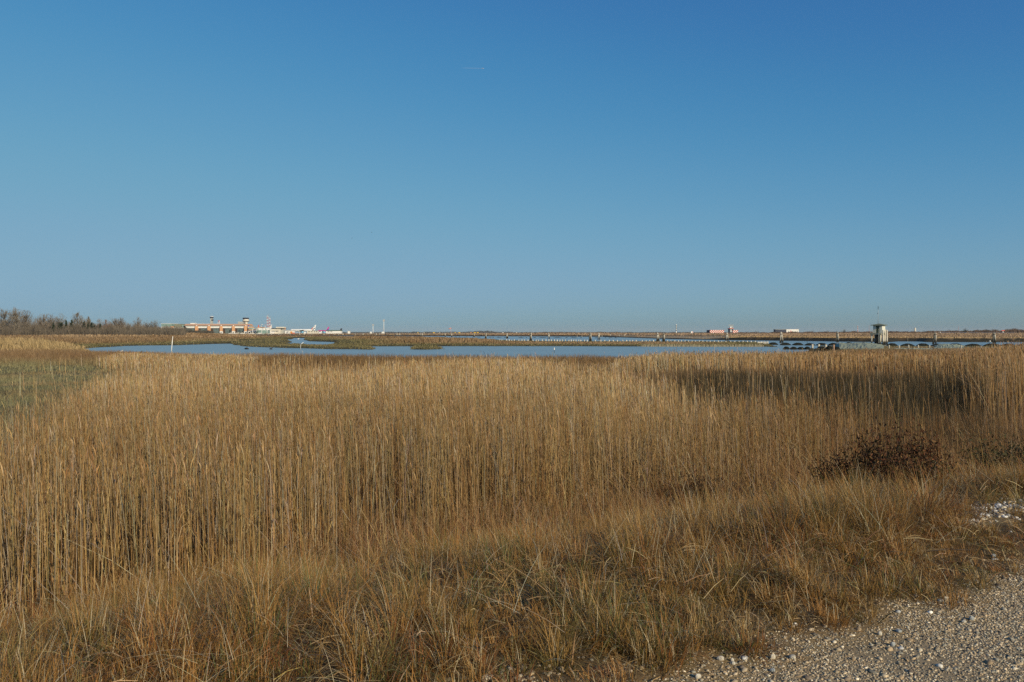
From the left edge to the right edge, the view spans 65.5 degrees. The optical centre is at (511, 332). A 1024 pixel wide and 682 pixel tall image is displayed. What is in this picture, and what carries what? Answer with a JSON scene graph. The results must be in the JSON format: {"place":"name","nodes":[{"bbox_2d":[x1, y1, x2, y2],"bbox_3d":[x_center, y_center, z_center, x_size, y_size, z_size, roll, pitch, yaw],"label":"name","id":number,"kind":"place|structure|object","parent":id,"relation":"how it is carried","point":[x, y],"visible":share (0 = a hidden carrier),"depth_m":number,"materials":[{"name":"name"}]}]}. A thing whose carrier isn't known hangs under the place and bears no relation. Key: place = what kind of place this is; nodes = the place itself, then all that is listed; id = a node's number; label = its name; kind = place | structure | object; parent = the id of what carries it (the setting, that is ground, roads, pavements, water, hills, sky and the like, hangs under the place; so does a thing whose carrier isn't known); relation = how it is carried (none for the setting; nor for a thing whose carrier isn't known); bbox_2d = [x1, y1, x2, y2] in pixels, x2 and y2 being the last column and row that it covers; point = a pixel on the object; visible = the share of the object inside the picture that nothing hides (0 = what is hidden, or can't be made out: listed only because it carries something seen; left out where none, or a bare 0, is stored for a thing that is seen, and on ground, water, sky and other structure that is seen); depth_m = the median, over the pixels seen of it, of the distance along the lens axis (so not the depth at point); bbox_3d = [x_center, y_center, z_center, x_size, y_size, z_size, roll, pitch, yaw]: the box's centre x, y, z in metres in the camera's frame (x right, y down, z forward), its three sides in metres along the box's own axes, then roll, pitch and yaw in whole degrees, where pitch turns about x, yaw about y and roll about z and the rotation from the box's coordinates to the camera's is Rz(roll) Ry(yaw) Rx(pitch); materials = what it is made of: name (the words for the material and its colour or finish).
{"place":"outdoors","nodes":[
{"label":"outdoors","id":0,"kind":"place"},
{"bbox_2d":[0,333,1023,681],"bbox_3d":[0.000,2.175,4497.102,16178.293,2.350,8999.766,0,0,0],"label":"ground","id":1,"kind":"structure","parent":0,"point":[714,665],"depth_m":4.42,"materials":[{"name":"soil"}]},
{"bbox_2d":[0,308,11,328],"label":"bare tree","id":2,"kind":"object","parent":1,"relation":"on","point":[4,315],"visible":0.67,"depth_m":439.89,"materials":[{"name":"brown plant"}]},
{"bbox_2d":[5,307,23,330],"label":"bare tree","id":3,"kind":"object","parent":1,"relation":"on","point":[14,315],"visible":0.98,"depth_m":429.60,"materials":[{"name":"brown plant"}]},
{"bbox_2d":[17,310,35,327],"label":"bare tree","id":4,"kind":"object","parent":1,"relation":"on","point":[25,317],"visible":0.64,"depth_m":444.48,"materials":[{"name":"brown plant"}]},
{"bbox_2d":[35,313,52,329],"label":"bare tree","id":5,"kind":"object","parent":1,"relation":"on","point":[41,321],"visible":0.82,"depth_m":434.62,"materials":[{"name":"brown plant"}]},
{"bbox_2d":[47,315,55,328],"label":"bare tree","id":6,"kind":"object","parent":1,"relation":"on","point":[50,320],"visible":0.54,"depth_m":454.40,"materials":[{"name":"grey plant"}]},
{"bbox_2d":[51,313,66,327],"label":"bare tree","id":7,"kind":"object","parent":1,"relation":"on","point":[58,321],"visible":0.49,"depth_m":449.94,"materials":[{"name":"brown plant"}]},
{"bbox_2d":[56,322,64,329],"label":"evergreen tree","id":8,"kind":"object","parent":1,"relation":"on","point":[60,325],"visible":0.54,"depth_m":424.61,"materials":[{"name":"green plant"}]},
{"bbox_2d":[68,313,80,327],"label":"bare tree","id":9,"kind":"object","parent":1,"relation":"on","point":[75,320],"visible":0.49,"depth_m":439.52,"materials":[{"name":"grey plant"}]},
{"bbox_2d":[76,315,89,327],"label":"bare tree","id":10,"kind":"object","parent":1,"relation":"on","point":[81,321],"visible":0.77,"depth_m":429.04,"materials":[{"name":"brown plant"}]},
{"bbox_2d":[1,316,179,329],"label":"undergrowth","id":11,"kind":"object","parent":1,"relation":"on","point":[37,323],"visible":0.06,"depth_m":493.66,"materials":[{"name":"brown plant"}]},
{"bbox_2d":[0,324,186,335],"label":"undergrowth","id":12,"kind":"object","parent":1,"relation":"on","point":[67,330],"visible":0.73,"depth_m":409.84,"materials":[{"name":"brown plant"}]},
{"bbox_2d":[95,319,104,328],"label":"bare tree","id":13,"kind":"object","parent":1,"relation":"on","point":[100,323],"visible":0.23,"depth_m":439.51,"materials":[{"name":"grey plant"}]},
{"bbox_2d":[108,318,120,327],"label":"bare tree","id":14,"kind":"object","parent":1,"relation":"on","point":[113,322],"visible":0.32,"depth_m":454.77,"materials":[{"name":"grey plant"}]},
{"bbox_2d":[114,318,126,328],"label":"bare tree","id":15,"kind":"object","parent":1,"relation":"on","point":[120,321],"visible":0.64,"depth_m":449.38,"materials":[{"name":"grey plant"}]},
{"bbox_2d":[132,316,141,327],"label":"bare tree","id":16,"kind":"object","parent":1,"relation":"on","point":[139,321],"visible":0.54,"depth_m":519.43,"materials":[{"name":"grey plant"}]},
{"bbox_2d":[148,320,160,327],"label":"bare tree","id":17,"kind":"object","parent":1,"relation":"on","point":[154,324],"visible":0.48,"depth_m":469.15,"materials":[{"name":"grey plant"}]},
{"bbox_2d":[161,323,174,327],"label":"glazed terminal wing","id":18,"kind":"structure","parent":1,"relation":"on","point":[168,324],"depth_m":1200.00,"materials":[{"name":"glass"}]},
{"bbox_2d":[175,324,184,327],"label":"olive block","id":19,"kind":"structure","parent":1,"relation":"on","point":[178,325],"depth_m":1200.00,"materials":[{"name":"green glass"}]},
{"bbox_2d":[185,330,214,332],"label":"undergrowth","id":20,"kind":"object","parent":1,"relation":"on","point":[198,331],"visible":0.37,"depth_m":904.01,"materials":[{"name":"brown plant"}]},
{"bbox_2d":[184,322,252,333],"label":"terminal building","id":21,"kind":"structure","parent":1,"relation":"on","point":[221,328],"depth_m":1199.19,"materials":[{"name":"white concrete"}]},
{"bbox_2d":[242,318,248,323],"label":"old control tower","id":22,"kind":"structure","parent":1,"relation":"on","point":[245,320],"depth_m":1231.92,"materials":[{"name":"white paint"}]},
{"bbox_2d":[252,328,270,333],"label":"arched shed","id":23,"kind":"structure","parent":1,"relation":"on","point":[263,330],"depth_m":1180.00,"materials":[{"name":"white glass"}]},
{"bbox_2d":[270,327,286,333],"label":"grey hangar","id":24,"kind":"structure","parent":1,"relation":"on","point":[279,330],"depth_m":1230.00,"materials":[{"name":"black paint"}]},
{"bbox_2d":[291,325,315,333],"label":"airliner","id":25,"kind":"object","parent":1,"relation":"on","point":[312,329],"visible":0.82,"depth_m":1228.78,"materials":[{"name":"white paint"}]},
{"bbox_2d":[326,330,342,333],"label":"pier building","id":26,"kind":"structure","parent":1,"relation":"on","point":[334,331],"depth_m":1210.00,"materials":[{"name":"white paint"}]},
{"bbox_2d":[0,412,1023,681],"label":"grass","id":27,"kind":"structure","parent":1,"relation":"on","point":[698,538],"depth_m":4.98,"materials":[{"name":"brown plant"}]},
{"bbox_2d":[927,549,964,551],"bbox_3d":[2.768,1.374,5.045,0.292,0.017,0.009,0,0,-6],"label":"dead twig","id":28,"kind":"object","parent":27,"relation":"on","point":[946,549],"visible":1,"depth_m":5.04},
{"bbox_2d":[0,339,1023,625],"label":"reeds","id":29,"kind":"object","parent":1,"relation":"on","point":[224,439],"visible":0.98,"depth_m":13.42,"materials":[{"name":"plant"}]},
{"bbox_2d":[0,347,1023,567],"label":"marsh grass","id":30,"kind":"structure","parent":1,"relation":"on","point":[27,358],"depth_m":32.69,"materials":[{"name":"plant"}]},
{"bbox_2d":[0,332,1023,351],"bbox_3d":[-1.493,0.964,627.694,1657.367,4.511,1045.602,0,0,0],"label":"marsh vegetation","id":31,"kind":"object","parent":1,"relation":"on","point":[41,341],"visible":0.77,"depth_m":238.89,"materials":[{"name":"brown plant"}]},
{"bbox_2d":[342,331,724,332],"bbox_3d":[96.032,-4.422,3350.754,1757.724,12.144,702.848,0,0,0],"label":"treeline","id":32,"kind":"object","parent":1,"relation":"on","point":[518,332],"visible":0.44,"depth_m":3112.25,"materials":[{"name":"brown plant"}]},
{"bbox_2d":[671,462,733,501],"bbox_3d":[2.960,2.401,12.337,1.003,0.782,0.832,0,0,0],"label":"dark shrub","id":33,"kind":"object","parent":1,"relation":"on","point":[697,484],"visible":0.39,"depth_m":12.38,"materials":[{"name":"brown plant"}]},
{"bbox_2d":[644,344,760,346],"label":"stake fence","id":34,"kind":"object","parent":1,"relation":"on","point":[652,345],"visible":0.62,"depth_m":173.18,"materials":[{"name":"brown wood"}]},
{"bbox_2d":[707,330,723,332],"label":"checkered shed","id":35,"kind":"structure","parent":1,"relation":"on","point":[715,331],"depth_m":900.00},
{"bbox_2d":[716,656,723,660],"bbox_3d":[1.019,1.591,3.895,0.033,0.026,0.033,0,0,40],"label":"stone","id":36,"kind":"object","parent":1,"relation":"on","point":[718,658],"visible":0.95,"depth_m":3.88,"materials":[{"name":"stone"}]},
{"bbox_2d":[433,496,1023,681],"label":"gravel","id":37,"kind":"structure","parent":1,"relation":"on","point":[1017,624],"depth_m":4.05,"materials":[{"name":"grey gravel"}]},
{"bbox_2d":[727,325,737,332],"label":"radar shed","id":38,"kind":"structure","parent":1,"relation":"on","point":[730,329],"depth_m":899.79,"materials":[{"name":"white paint"}]},
{"bbox_2d":[773,329,798,331],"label":"navy shed","id":39,"kind":"structure","parent":1,"relation":"on","point":[785,330],"depth_m":900.10,"materials":[{"name":"grey concrete"}]},
{"bbox_2d":[809,348,819,351],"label":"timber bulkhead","id":40,"kind":"object","parent":1,"relation":"on","point":[815,349],"visible":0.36,"depth_m":117.82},
{"bbox_2d":[796,438,882,491],"bbox_3d":[4.343,1.768,10.192,1.257,0.960,0.965,0,0,0],"label":"dark shrub","id":41,"kind":"object","parent":1,"relation":"on","point":[828,473],"visible":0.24,"depth_m":10.19,"materials":[{"name":"brown plant"}]},
{"bbox_2d":[835,342,883,349],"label":"membrane sheet","id":42,"kind":"object","parent":1,"relation":"on","point":[858,345],"visible":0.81,"depth_m":157.22,"materials":[{"name":"grey plastic"}]},
{"bbox_2d":[725,328,1023,333],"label":"undergrowth","id":43,"kind":"object","parent":1,"relation":"on","point":[1000,331],"visible":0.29,"depth_m":718.34,"materials":[{"name":"brown plant"}]},
{"bbox_2d":[835,416,948,486],"bbox_3d":[4.722,1.574,9.905,1.342,1.098,1.091,0,0,-18],"label":"dark shrub","id":44,"kind":"object","parent":1,"relation":"on","point":[868,455],"visible":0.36,"depth_m":9.83,"materials":[{"name":"brown plant"}]},
{"bbox_2d":[866,446,949,488],"bbox_3d":[4.545,1.645,9.212,0.973,0.680,0.723,0,0,0],"label":"dark shrub","id":45,"kind":"object","parent":1,"relation":"on","point":[908,462],"visible":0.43,"depth_m":9.17,"materials":[{"name":"brown plant"}]},
{"bbox_2d":[894,348,932,349],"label":"membrane sheet","id":46,"kind":"object","parent":1,"relation":"on","point":[915,348],"visible":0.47,"depth_m":145.70,"materials":[{"name":"grey plastic"}]},
{"bbox_2d":[889,418,960,481],"bbox_3d":[5.104,1.568,9.888,0.853,1.015,0.669,0,0,20],"label":"dark shrub","id":47,"kind":"object","parent":1,"relation":"on","point":[913,454],"visible":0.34,"depth_m":9.83,"materials":[{"name":"brown plant"}]},
{"bbox_2d":[934,344,964,348],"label":"membrane sheet","id":48,"kind":"object","parent":1,"relation":"on","point":[947,346],"visible":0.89,"depth_m":160.65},
{"bbox_2d":[949,431,1023,470],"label":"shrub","id":49,"kind":"object","parent":1,"relation":"on","point":[1000,453],"visible":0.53,"depth_m":11.60,"materials":[{"name":"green plant"}]},
{"bbox_2d":[0,0,1023,332],"label":"sky","id":50,"kind":"structure","parent":0,"point":[621,166],"materials":[{"name":"blue"}]},
{"bbox_2d":[87,335,1021,358],"bbox_3d":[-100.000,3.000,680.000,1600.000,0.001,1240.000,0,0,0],"label":"water","id":51,"kind":"structure","parent":0,"point":[532,351],"depth_m":143.91,"materials":[{"name":"blue liquid"}]},
{"bbox_2d":[779,332,783,342],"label":"mooring post","id":52,"kind":"object","parent":51,"relation":"in","point":[781,338],"visible":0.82,"depth_m":241.26,"materials":[{"name":"grey wood"}]},
{"bbox_2d":[870,313,886,344],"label":"stilt hut","id":53,"kind":"object","parent":51,"relation":"in","point":[877,330],"visible":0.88,"depth_m":199.15,"materials":[{"name":"paint"}]},
{"bbox_2d":[886,330,887,344],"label":"mooring pile","id":54,"kind":"object","parent":51,"relation":"in","point":[886,337],"visible":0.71,"depth_m":198.88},
{"bbox_2d":[932,332,936,343],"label":"mooring post","id":55,"kind":"object","parent":51,"relation":"in","point":[934,341],"visible":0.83,"depth_m":215.31,"materials":[{"name":"grey wood"}]},
{"bbox_2d":[992,332,995,342],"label":"mooring post","id":56,"kind":"object","parent":51,"relation":"in","point":[994,338],"visible":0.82,"depth_m":238.18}
]}

